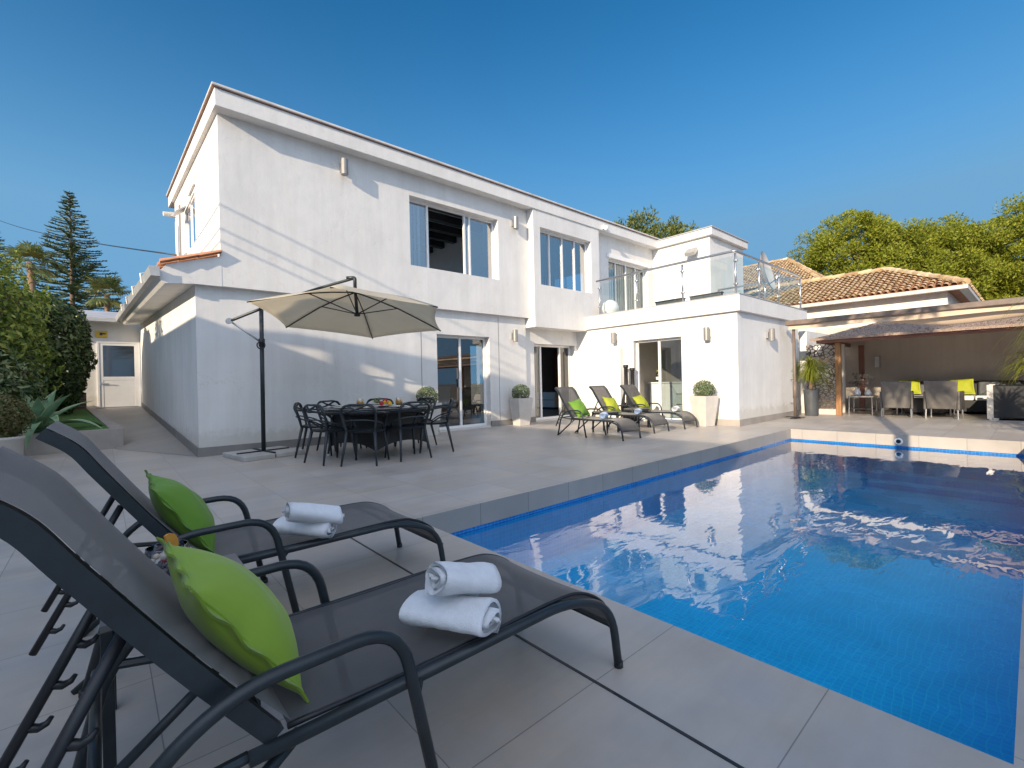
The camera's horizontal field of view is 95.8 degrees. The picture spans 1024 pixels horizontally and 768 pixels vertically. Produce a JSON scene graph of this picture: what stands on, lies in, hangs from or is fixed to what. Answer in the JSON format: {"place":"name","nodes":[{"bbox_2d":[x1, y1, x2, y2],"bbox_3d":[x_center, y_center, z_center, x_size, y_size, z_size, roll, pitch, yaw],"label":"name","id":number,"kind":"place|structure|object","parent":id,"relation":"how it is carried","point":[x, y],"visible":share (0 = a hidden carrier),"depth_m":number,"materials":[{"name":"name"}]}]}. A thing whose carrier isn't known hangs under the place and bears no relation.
{"place":"outdoors","nodes":[
{"label":"outdoors","id":0,"kind":"place"},
{"bbox_2d":[4,409,107,434],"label":"lawn","id":1,"kind":"structure","parent":0,"point":[84,414],"depth_m":9.92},
{"bbox_2d":[0,335,50,431],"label":"variegated shrub","id":2,"kind":"object","parent":1,"relation":"on","point":[28,388],"visible":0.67,"depth_m":8.13,"materials":[{"name":"green plant"}]},
{"bbox_2d":[0,243,64,398],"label":"citrus tree","id":3,"kind":"object","parent":1,"relation":"on","point":[20,323],"visible":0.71,"depth_m":8.56,"materials":[{"name":"green plant"}]},
{"bbox_2d":[0,289,97,413],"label":"rounded bush","id":4,"kind":"object","parent":1,"relation":"on","point":[78,358],"visible":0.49,"depth_m":10.52,"materials":[{"name":"green plant"}]},
{"bbox_2d":[0,389,103,448],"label":"agave plant","id":5,"kind":"object","parent":1,"relation":"on","point":[44,413],"visible":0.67,"depth_m":8.09,"materials":[{"name":"green plant"}]},
{"bbox_2d":[73,394,86,409],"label":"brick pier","id":6,"kind":"structure","parent":1,"relation":"on","point":[84,405],"depth_m":12.11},
{"bbox_2d":[97,407,195,455],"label":"path","id":7,"kind":"structure","parent":0,"point":[145,431],"depth_m":9.46,"materials":[{"name":"tile"}]},
{"bbox_2d":[33,310,141,407],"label":"annex building","id":8,"kind":"structure","parent":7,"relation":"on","point":[119,384],"depth_m":13.29,"materials":[{"name":"white paint"}]},
{"bbox_2d":[95,331,107,336],"bbox_3d":[-11.613,-1.413,13.086,0.270,0.180,0.024,-1,0,-42],"label":"wall sign","id":9,"kind":"object","parent":8,"relation":"attached to","point":[101,334],"visible":1,"depth_m":13.08,"materials":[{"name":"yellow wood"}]},
{"bbox_2d":[96,341,140,407],"bbox_3d":[-11.312,-0.278,13.336,0.950,1.885,0.122,-1,0,-42],"label":"door","id":10,"kind":"structure","parent":8,"relation":"in","point":[120,362],"depth_m":13.33,"materials":[{"name":"wood"}]},
{"bbox_2d":[100,383,482,407],"bbox_3d":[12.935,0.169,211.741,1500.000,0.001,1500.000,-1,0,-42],"label":"ground","id":11,"kind":"structure","parent":0,"point":[476,393],"depth_m":54.02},
{"bbox_2d":[0,237,22,299],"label":"norfolk pine","id":12,"kind":"object","parent":11,"relation":"on","point":[7,262],"visible":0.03,"depth_m":68.68,"materials":[{"name":"green plant"}]},
{"bbox_2d":[2,241,60,291],"bbox_3d":[-41.551,-5.204,40.083,4.015,14.452,4.185,-1,0,-42],"label":"fan palm","id":13,"kind":"object","parent":11,"relation":"on","point":[34,251],"visible":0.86,"depth_m":39.86,"materials":[{"name":"green plant"}]},
{"bbox_2d":[13,190,140,357],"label":"norfolk pine","id":14,"kind":"object","parent":11,"relation":"on","point":[76,270],"visible":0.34,"depth_m":59.50,"materials":[{"name":"green plant"}]},
{"bbox_2d":[80,274,130,311],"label":"fan palm","id":15,"kind":"object","parent":11,"relation":"on","point":[109,282],"visible":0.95,"depth_m":44.94,"materials":[{"name":"green plant"}]},
{"bbox_2d":[609,205,698,273],"bbox_3d":[9.496,-5.599,31.945,7.035,13.241,6.990,-1,0,-42],"label":"leafy tree","id":16,"kind":"object","parent":11,"relation":"on","point":[671,228],"visible":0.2,"depth_m":30.36,"materials":[{"name":"green plant"}]},
{"bbox_2d":[743,257,824,292],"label":"tiled house","id":17,"kind":"structure","parent":11,"relation":"on","point":[750,274],"depth_m":24.79,"materials":[{"name":"tile"}]},
{"bbox_2d":[787,208,940,275],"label":"rounded pine","id":18,"kind":"object","parent":11,"relation":"on","point":[895,243],"visible":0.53,"depth_m":41.91,"materials":[{"name":"green plant"}]},
{"bbox_2d":[744,266,984,405],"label":"tiled house","id":19,"kind":"structure","parent":11,"relation":"on","point":[884,288],"depth_m":14.79,"materials":[{"name":"tile"}]},
{"bbox_2d":[849,246,987,294],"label":"rounded pine","id":20,"kind":"object","parent":11,"relation":"on","point":[945,267],"visible":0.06,"depth_m":40.86,"materials":[{"name":"green plant"}]},
{"bbox_2d":[907,211,1023,300],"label":"rounded pine","id":21,"kind":"object","parent":11,"relation":"on","point":[952,235],"visible":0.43,"depth_m":41.52,"materials":[{"name":"green plant"}]},
{"bbox_2d":[944,249,1023,299],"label":"rounded pine","id":22,"kind":"object","parent":11,"relation":"on","point":[998,293],"visible":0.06,"depth_m":42.86,"materials":[{"name":"green plant"}]},
{"bbox_2d":[950,192,1023,296],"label":"rounded pine","id":23,"kind":"object","parent":11,"relation":"on","point":[1014,222],"visible":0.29,"depth_m":42.39,"materials":[{"name":"green plant"}]},
{"bbox_2d":[0,409,1023,767],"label":"pool deck","id":24,"kind":"structure","parent":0,"point":[512,703],"depth_m":1.70,"materials":[{"name":"tile"}]},
{"bbox_2d":[0,393,35,454],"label":"potted bush","id":25,"kind":"object","parent":24,"relation":"on","point":[13,441],"visible":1,"depth_m":7.03,"materials":[{"name":"plant"}]},
{"bbox_2d":[19,405,123,455],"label":"planter wall","id":26,"kind":"structure","parent":24,"relation":"on","point":[111,436],"depth_m":8.37,"materials":[{"name":"grey concrete"}]},
{"bbox_2d":[99,553,260,767],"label":"side table","id":27,"kind":"object","parent":24,"relation":"on","point":[107,633],"visible":0.23,"depth_m":1.25,"materials":[{"name":"metal"}]},
{"bbox_2d":[144,533,189,575],"bbox_3d":[-1.138,0.568,1.528,0.132,0.163,0.131,-1,0,-42],"label":"berry glass","id":28,"kind":"object","parent":27,"relation":"on","point":[171,538],"visible":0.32,"depth_m":1.53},
{"bbox_2d":[28,421,445,697],"bbox_3d":[-1.165,0.606,2.264,1.643,0.942,0.617,-1,0,-42],"label":"sun lounger","id":29,"kind":"object","parent":24,"relation":"on","point":[247,539],"visible":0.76,"depth_m":2.00,"materials":[{"name":"metal"}]},
{"bbox_2d":[144,470,215,553],"bbox_3d":[-1.425,0.557,1.996,0.235,0.360,0.406,-1,0,-42],"label":"cushion","id":30,"kind":"object","parent":29,"relation":"on","point":[180,508],"visible":0.91,"depth_m":1.89,"materials":[{"name":"green fabric"}]},
{"bbox_2d":[273,516,336,537],"bbox_3d":[-0.963,0.667,2.145,0.316,0.106,0.122,-1,0,13],"label":"rolled towel","id":31,"kind":"object","parent":29,"relation":"on","point":[282,525],"visible":0.77,"depth_m":2.10,"materials":[{"name":"fabric"}]},
{"bbox_2d":[282,502,343,525],"bbox_3d":[-0.889,0.590,2.083,0.264,0.142,0.102,-1,0,-33],"label":"rolled towel","id":32,"kind":"object","parent":31,"relation":"on","point":[303,513],"visible":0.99,"depth_m":2.05,"materials":[{"name":"fabric"}]},
{"bbox_2d":[0,446,622,767],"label":"sun lounger","id":33,"kind":"object","parent":24,"relation":"on","point":[359,652],"visible":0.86,"depth_m":1.02,"materials":[{"name":"metal"}]},
{"bbox_2d":[156,537,308,702],"bbox_3d":[-0.660,0.548,1.093,0.399,0.350,0.238,-1,0,44],"label":"cushion","id":34,"kind":"object","parent":33,"relation":"on","point":[236,612],"visible":0.94,"depth_m":0.99,"materials":[{"name":"green fabric"}]},
{"bbox_2d":[399,589,501,636],"bbox_3d":[-0.168,0.656,1.316,0.284,0.102,0.148,-1,0,18],"label":"rolled towel","id":35,"kind":"object","parent":33,"relation":"on","point":[473,615],"visible":0.98,"depth_m":1.27,"materials":[{"name":"fabric"}]},
{"bbox_2d":[425,561,501,596],"bbox_3d":[-0.139,0.569,1.333,0.219,0.134,0.109,-1,0,-34],"label":"rolled towel","id":36,"kind":"object","parent":35,"relation":"on","point":[448,578],"visible":1,"depth_m":1.30,"materials":[{"name":"fabric"}]},
{"bbox_2d":[293,402,335,457],"bbox_3d":[-3.039,0.683,7.145,0.578,0.818,0.561,-1,0,-14],"label":"dining chair","id":37,"kind":"object","parent":24,"relation":"on","point":[298,416],"visible":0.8,"depth_m":6.97,"materials":[{"name":"black plastic"}]},
{"bbox_2d":[302,404,356,465],"bbox_3d":[-2.540,0.675,6.441,0.561,0.818,0.578,-1,0,36],"label":"dining chair","id":38,"kind":"object","parent":24,"relation":"on","point":[326,429],"visible":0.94,"depth_m":6.36,"materials":[{"name":"black plastic"}]},
{"bbox_2d":[222,276,440,461],"bbox_3d":[-2.492,-0.275,7.102,2.964,2.702,2.958,-1,0,-42],"label":"cantilever parasol","id":39,"kind":"object","parent":24,"relation":"on","point":[353,310],"visible":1,"depth_m":7.16,"materials":[{"name":"fabric"}]},
{"bbox_2d":[316,400,361,451],"bbox_3d":[-2.871,0.677,7.657,0.578,0.818,0.561,-1,0,30],"label":"dining chair","id":40,"kind":"object","parent":24,"relation":"on","point":[320,416],"visible":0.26,"depth_m":7.67,"materials":[{"name":"black plastic"}]},
{"bbox_2d":[339,404,389,466],"bbox_3d":[-1.984,0.663,6.247,0.561,0.818,0.578,-1,0,2],"label":"dining chair","id":41,"kind":"object","parent":24,"relation":"on","point":[357,430],"visible":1,"depth_m":6.06,"materials":[{"name":"black plastic"}]},
{"bbox_2d":[322,404,432,459],"bbox_3d":[-2.062,0.707,7.178,1.670,0.722,1.670,-1,0,32],"label":"dining table","id":42,"kind":"object","parent":24,"relation":"on","point":[366,439],"visible":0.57,"depth_m":6.73,"materials":[{"name":"black glass"}]},
{"bbox_2d":[373,398,391,405],"bbox_3d":[-1.970,0.264,7.092,0.328,0.154,0.328,-1,0,-2],"label":"fruit plate","id":43,"kind":"object","parent":42,"relation":"on","point":[383,401],"visible":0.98,"depth_m":7.05,"materials":[{"name":"multicoloured food"}]},
{"bbox_2d":[384,401,431,461],"bbox_3d":[-1.491,0.651,6.621,0.561,0.818,0.578,-1,0,-40],"label":"dining chair","id":44,"kind":"object","parent":24,"relation":"on","point":[413,426],"visible":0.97,"depth_m":6.52,"materials":[{"name":"black plastic"}]},
{"bbox_2d":[395,397,436,446],"bbox_3d":[-1.641,0.649,7.918,0.561,0.818,0.578,-1,0,38],"label":"dining chair","id":45,"kind":"object","parent":24,"relation":"on","point":[432,411],"visible":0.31,"depth_m":7.94,"materials":[{"name":"black plastic"}]},
{"bbox_2d":[413,386,441,435],"bbox_3d":[-1.720,0.543,9.443,0.469,1.015,0.472,-1,0,44],"label":"topiary planter","id":46,"kind":"object","parent":24,"relation":"on","point":[433,393],"visible":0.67,"depth_m":9.35,"materials":[{"name":"stone"}]},
{"bbox_2d":[418,398,454,452],"bbox_3d":[-1.186,0.641,7.308,0.578,0.818,0.561,-1,0,-10],"label":"dining chair","id":47,"kind":"object","parent":24,"relation":"on","point":[449,406],"visible":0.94,"depth_m":7.12,"materials":[{"name":"black plastic"}]},
{"bbox_2d":[115,81,806,456],"bbox_3d":[-0.921,-2.002,13.627,16.140,6.075,13.424,-1,0,-42],"label":"villa","id":48,"kind":"object","parent":24,"relation":"on","point":[265,199],"visible":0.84,"depth_m":9.81,"materials":[{"name":"white paint"}]},
{"bbox_2d":[1,221,176,255],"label":"overhead cable","id":49,"kind":"object","parent":48,"relation":"attached to","point":[101,244],"visible":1,"depth_m":15.23,"materials":[{"name":"black plastic"}]},
{"bbox_2d":[173,193,195,252],"bbox_3d":[-6.763,-3.308,9.592,0.275,0.980,1.450,-1,0,-42],"label":"window","id":50,"kind":"structure","parent":48,"relation":"in","point":[190,213],"depth_m":9.81,"materials":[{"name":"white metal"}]},
{"bbox_2d":[339,158,347,175],"bbox_3d":[-3.085,-3.976,8.499,0.128,0.290,0.174,-1,0,-42],"label":"wall lamp","id":51,"kind":"object","parent":48,"relation":"attached to","point":[343,167],"visible":1,"depth_m":8.43,"materials":[{"name":"metal"}]},
{"bbox_2d":[438,386,450,424],"bbox_3d":[-1.897,0.544,11.953,0.468,0.951,0.550,-1,0,28],"label":"indoor chair","id":52,"kind":"object","parent":48,"relation":"on","point":[444,394],"visible":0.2,"depth_m":12.11,"materials":[{"name":"fabric"}]},
{"bbox_2d":[409,199,493,278],"bbox_3d":[-1.369,-3.177,10.447,2.360,1.430,0.153,-1,0,-42],"label":"window","id":53,"kind":"structure","parent":48,"relation":"in","point":[426,205],"depth_m":10.42,"materials":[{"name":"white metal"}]},
{"bbox_2d":[437,335,486,429],"bbox_3d":[-1.179,-0.046,10.641,1.460,2.100,0.080,-1,0,-42],"label":"sliding door","id":54,"kind":"structure","parent":48,"relation":"in","point":[458,338],"depth_m":10.64,"materials":[{"name":"white metal"}]},
{"bbox_2d":[511,216,518,229],"bbox_3d":[0.077,-3.928,11.296,0.128,0.290,0.174,-1,0,-42],"label":"wall lamp","id":55,"kind":"object","parent":48,"relation":"attached to","point":[514,224],"visible":1,"depth_m":11.23,"materials":[{"name":"metal"}]},
{"bbox_2d":[537,392,562,409],"bbox_3d":[1.377,0.615,17.165,0.512,0.620,1.000,-1,0,-42],"label":"sideboard","id":56,"kind":"object","parent":48,"relation":"on","point":[550,400],"visible":0.56,"depth_m":16.84,"materials":[{"name":"grey wood"}]},
{"bbox_2d":[534,344,570,419],"bbox_3d":[0.838,-0.055,12.965,1.600,2.010,0.734,-1,0,-42],"label":"sliding door","id":57,"kind":"structure","parent":48,"relation":"in","point":[541,417],"depth_m":12.44,"materials":[{"name":"white metal"}]},
{"bbox_2d":[554,351,567,406],"bbox_3d":[2.067,-0.210,18.490,0.089,2.220,0.950,-1,0,-42],"label":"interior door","id":58,"kind":"structure","parent":48,"relation":"in","point":[563,354],"depth_m":18.48,"materials":[{"name":"white wood"}]},
{"bbox_2d":[540,230,586,291],"bbox_3d":[1.315,-3.255,12.528,2.020,1.450,0.153,-1,0,-42],"label":"window","id":59,"kind":"structure","parent":48,"relation":"in","point":[548,234],"depth_m":12.47,"materials":[{"name":"white metal"}]},
{"bbox_2d":[602,300,618,313],"bbox_3d":[2.768,-2.127,13.032,0.470,0.485,0.465,-1,0,-42],"label":"globe lamp","id":60,"kind":"object","parent":48,"relation":"on","point":[609,306],"visible":0.73,"depth_m":12.86,"materials":[{"name":"white glass"}]},
{"bbox_2d":[608,260,644,310],"bbox_3d":[3.582,-2.860,14.770,2.150,1.900,0.116,-1,0,-42],"label":"terrace door","id":61,"kind":"structure","parent":48,"relation":"in","point":[624,295],"depth_m":14.78,"materials":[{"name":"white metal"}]},
{"bbox_2d":[636,337,681,420],"bbox_3d":[3.658,-0.112,11.397,0.054,1.990,1.300,-1,0,-42],"label":"kitchen door","id":62,"kind":"structure","parent":48,"relation":"in","point":[676,338],"depth_m":11.39,"materials":[{"name":"white metal"}]},
{"bbox_2d":[654,298,685,305],"bbox_3d":[3.831,-1.978,11.232,0.150,0.115,0.750,-1,0,-42],"label":"rail","id":63,"kind":"object","parent":48,"relation":"on","point":[669,301],"visible":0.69,"depth_m":11.18,"materials":[{"name":"metal"}]},
{"bbox_2d":[684,247,697,256],"bbox_3d":[5.553,-4.082,14.325,0.340,0.262,0.320,-1,0,-42],"label":"floodlight","id":64,"kind":"object","parent":48,"relation":"attached to","point":[691,252],"visible":1,"depth_m":14.25,"materials":[{"name":"metal"}]},
{"bbox_2d":[596,250,801,313],"bbox_3d":[5.124,-2.418,12.671,4.240,0.966,3.770,-1,0,-42],"label":"glass balustrade","id":65,"kind":"object","parent":48,"relation":"on","point":[735,260],"visible":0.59,"depth_m":11.32,"materials":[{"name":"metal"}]},
{"bbox_2d":[689,291,723,299],"bbox_3d":[4.427,-1.989,10.559,0.150,0.115,0.750,-1,0,-42],"label":"rail","id":66,"kind":"object","parent":48,"relation":"on","point":[714,294],"visible":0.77,"depth_m":10.49,"materials":[{"name":"metal"}]},
{"bbox_2d":[703,327,710,340],"bbox_3d":[4.316,-1.107,10.245,0.174,0.290,0.128,-1,0,-42],"label":"wall lamp","id":67,"kind":"object","parent":48,"relation":"attached to","point":[706,333],"visible":1,"depth_m":10.18,"materials":[{"name":"metal"}]},
{"bbox_2d":[760,251,780,298],"bbox_3d":[6.805,-2.760,12.286,0.427,1.577,1.085,-1,0,21],"label":"satellite dish","id":68,"kind":"object","parent":48,"relation":"on","point":[767,273],"visible":0.94,"depth_m":12.45,"materials":[{"name":"metal"}]},
{"bbox_2d":[766,328,774,340],"bbox_3d":[6.064,-1.149,10.847,0.128,0.290,0.174,-1,0,-42],"label":"wall lamp","id":69,"kind":"object","parent":48,"relation":"attached to","point":[770,334],"visible":1,"depth_m":10.78,"materials":[{"name":"metal"}]},
{"bbox_2d":[509,384,532,425],"bbox_3d":[0.225,0.496,11.205,0.478,1.008,0.476,-1,0,-33],"label":"topiary planter","id":70,"kind":"object","parent":24,"relation":"on","point":[521,409],"visible":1,"depth_m":11.07,"materials":[{"name":"ceramic"}]},
{"bbox_2d":[351,538,743,767],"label":"deck joint","id":71,"kind":"object","parent":24,"relation":"on","point":[730,761],"depth_m":1.52,"materials":[{"name":"black plastic"}]},
{"bbox_2d":[554,387,640,440],"bbox_3d":[1.557,0.520,8.699,0.617,0.942,1.643,-1,0,-42],"label":"sun lounger","id":72,"kind":"object","parent":24,"relation":"on","point":[566,395],"visible":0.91,"depth_m":8.84,"materials":[{"name":"metal"}]},
{"bbox_2d":[568,398,589,417],"bbox_3d":[1.312,0.470,9.006,0.241,0.387,0.446,-1,0,43],"label":"cushion","id":73,"kind":"object","parent":72,"relation":"on","point":[577,404],"visible":0.84,"depth_m":8.92,"materials":[{"name":"green fabric"}]},
{"bbox_2d":[417,429,790,533],"bbox_3d":[3.434,1.048,5.205,8.400,0.190,3.170,-1,0,-42],"label":"pool coping side","id":74,"kind":"object","parent":24,"relation":"on","point":[458,519],"visible":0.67,"depth_m":4.87,"materials":[{"name":"tile"}]},
{"bbox_2d":[592,411,618,433],"bbox_3d":[1.883,0.761,9.333,0.380,0.420,0.380,-1,0,-42],"label":"side table","id":75,"kind":"object","parent":24,"relation":"on","point":[608,412],"visible":0.76,"depth_m":9.30,"materials":[{"name":"metal"}]},
{"bbox_2d":[620,365,631,418],"bbox_3d":[2.869,0.230,11.615,0.312,1.420,0.312,-1,0,-42],"label":"floor vase","id":76,"kind":"object","parent":24,"relation":"on","point":[624,400],"visible":0.41,"depth_m":11.56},
{"bbox_2d":[589,385,669,433],"bbox_3d":[2.396,0.497,9.682,0.617,0.942,1.643,-1,0,-42],"label":"sun lounger","id":77,"kind":"object","parent":24,"relation":"on","point":[601,391],"visible":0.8,"depth_m":9.78,"materials":[{"name":"fabric"}]},
{"bbox_2d":[602,397,620,411],"bbox_3d":[2.150,0.452,9.989,0.434,0.377,0.239,-1,0,-37],"label":"cushion","id":78,"kind":"object","parent":77,"relation":"on","point":[612,402],"visible":0.81,"depth_m":9.91,"materials":[{"name":"fabric"}]},
{"bbox_2d":[630,368,637,420],"bbox_3d":[3.042,0.266,11.661,0.312,1.340,0.312,-1,0,-42],"label":"floor vase","id":79,"kind":"object","parent":24,"relation":"on","point":[632,379],"visible":0.16,"depth_m":11.61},
{"bbox_2d":[624,408,648,427],"bbox_3d":[2.717,0.739,10.111,0.380,0.420,0.380,-1,0,-42],"label":"side table","id":80,"kind":"object","parent":24,"relation":"on","point":[642,409],"visible":0.62,"depth_m":10.07,"materials":[{"name":"metal"}]},
{"bbox_2d":[620,384,697,428],"bbox_3d":[3.212,0.476,10.298,0.617,0.942,1.643,-1,0,-42],"label":"sun lounger","id":81,"kind":"object","parent":24,"relation":"on","point":[630,391],"visible":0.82,"depth_m":10.41,"materials":[{"name":"fabric"}]},
{"bbox_2d":[632,394,649,408],"bbox_3d":[2.967,0.431,10.604,0.239,0.379,0.454,-1,0,44],"label":"cushion","id":82,"kind":"object","parent":81,"relation":"on","point":[639,399],"visible":0.84,"depth_m":10.52,"materials":[{"name":"fabric"}]},
{"bbox_2d":[689,380,718,426],"bbox_3d":[4.182,0.412,10.077,0.473,1.008,0.480,-1,0,-28],"label":"topiary planter","id":83,"kind":"object","parent":24,"relation":"on","point":[704,407],"visible":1,"depth_m":9.95,"materials":[{"name":"ceramic"}]},
{"bbox_2d":[791,355,836,415],"bbox_3d":[7.804,0.034,12.080,1.205,1.587,1.231,-1,0,-42],"label":"potted strap plant","id":84,"kind":"object","parent":24,"relation":"on","point":[811,394],"visible":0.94,"depth_m":11.96,"materials":[{"name":"green plant"}]},
{"bbox_2d":[847,395,877,414],"bbox_3d":[9.247,0.553,12.205,0.560,0.486,0.560,-1,0,-42],"label":"glass side table","id":85,"kind":"object","parent":24,"relation":"on","point":[871,396],"visible":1,"depth_m":12.18,"materials":[{"name":"metal"}]},
{"bbox_2d":[849,372,864,395],"bbox_3d":[9.109,-0.011,12.226,0.421,0.646,0.399,-1,0,-42],"label":"flower vase","id":86,"kind":"object","parent":85,"relation":"on","point":[857,391],"visible":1,"depth_m":12.22,"materials":[{"name":"white ceramic"}]},
{"bbox_2d":[856,374,874,395],"bbox_3d":[9.347,0.015,12.165,0.489,0.583,0.299,-1,0,-3],"label":"flower vase","id":87,"kind":"object","parent":85,"relation":"on","point":[868,392],"visible":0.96,"depth_m":12.14,"materials":[{"name":"white ceramic"}]},
{"bbox_2d":[879,381,913,417],"bbox_3d":[9.379,0.363,11.290,0.620,0.868,0.648,-1,0,42],"label":"wicker armchair","id":88,"kind":"object","parent":24,"relation":"on","point":[896,394],"visible":1,"depth_m":11.08,"materials":[{"name":"wicker"}]},
{"bbox_2d":[785,297,1023,418],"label":"pergola","id":89,"kind":"object","parent":24,"relation":"on","point":[966,312],"visible":1,"depth_m":9.50,"materials":[{"name":"brown wood"}]},
{"bbox_2d":[791,429,1023,453],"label":"pool coping end","id":90,"kind":"object","parent":24,"relation":"on","point":[1001,446],"visible":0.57,"depth_m":7.74,"materials":[{"name":"tile"}]},
{"bbox_2d":[798,316,1023,414],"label":"pavilion","id":91,"kind":"structure","parent":24,"relation":"on","point":[922,352],"depth_m":12.47,"materials":[{"name":"white paint"}]},
{"bbox_2d":[806,344,835,408],"bbox_3d":[8.341,-0.201,12.464,0.015,1.730,0.710,-1,0,-42],"label":"perforated screen","id":92,"kind":"object","parent":91,"relation":"on","point":[832,375],"visible":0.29,"depth_m":12.39,"materials":[{"name":"grey"}]},
{"bbox_2d":[896,395,954,415],"bbox_3d":[10.434,0.538,11.694,0.760,0.465,1.100,-1,0,-42],"label":"coffee table","id":93,"kind":"object","parent":24,"relation":"on","point":[918,404],"visible":0.26,"depth_m":11.57,"materials":[{"name":"metal"}]},
{"bbox_2d":[923,380,964,418],"bbox_3d":[9.936,0.353,10.660,0.648,0.868,0.620,-1,0,-38],"label":"wicker armchair","id":94,"kind":"object","parent":24,"relation":"on","point":[941,395],"visible":1,"depth_m":10.48,"materials":[{"name":"wicker"}]},
{"bbox_2d":[892,380,1023,411],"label":"corner sofa","id":95,"kind":"object","parent":24,"relation":"on","point":[976,401],"visible":0.27,"depth_m":11.48,"materials":[{"name":"fabric"}]},
{"bbox_2d":[899,378,920,393],"bbox_3d":[10.799,0.079,12.558,0.198,0.455,0.477,-1,0,-42],"label":"cushion","id":96,"kind":"object","parent":95,"relation":"on","point":[915,386],"visible":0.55,"depth_m":12.45,"materials":[{"name":"fabric"}]},
{"bbox_2d":[950,378,974,393],"bbox_3d":[11.391,0.068,11.707,0.198,0.455,0.477,-1,0,-42],"label":"cushion","id":97,"kind":"object","parent":95,"relation":"on","point":[966,386],"visible":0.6,"depth_m":11.62,"materials":[{"name":"fabric"}]},
{"bbox_2d":[986,384,1023,419],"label":"storage bench","id":98,"kind":"object","parent":24,"relation":"on","point":[1005,401],"visible":1,"depth_m":9.83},
{"bbox_2d":[989,294,1023,382],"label":"potted strap plant","id":99,"kind":"object","parent":24,"relation":"on","point":[1015,337],"visible":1,"depth_m":6.76,"materials":[{"name":"green plant"}]},
{"bbox_2d":[993,347,1023,384],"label":"potted strap plant","id":100,"kind":"object","parent":24,"relation":"on","point":[1017,366],"visible":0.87,"depth_m":10.23,"materials":[{"name":"green plant"}]},
{"bbox_2d":[0,0,1023,390],"label":"sky","id":101,"kind":"structure","parent":0,"point":[759,122],"materials":[{"name":"blue"}]},
{"bbox_2d":[531,487,1023,764],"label":"pool floor","id":102,"kind":"structure","parent":0,"point":[911,617],"depth_m":3.77,"materials":[{"name":"tile"}]},
{"bbox_2d":[457,485,726,566],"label":"pool side wall","id":103,"kind":"structure","parent":102,"relation":"on","point":[535,538],"depth_m":4.87,"materials":[{"name":"tile"}]},
{"bbox_2d":[450,439,790,535],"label":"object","id":104,"kind":"structure","parent":103,"relation":"on","point":[472,529],"depth_m":4.95,"materials":[{"name":"tile"}]},
{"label":"pool end wall","id":105,"kind":"structure","parent":102,"relation":"on","visible":0},
{"bbox_2d":[791,439,1023,456],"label":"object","id":106,"kind":"structure","parent":105,"relation":"on","point":[1008,454],"depth_m":7.76,"materials":[{"name":"tile"}]},
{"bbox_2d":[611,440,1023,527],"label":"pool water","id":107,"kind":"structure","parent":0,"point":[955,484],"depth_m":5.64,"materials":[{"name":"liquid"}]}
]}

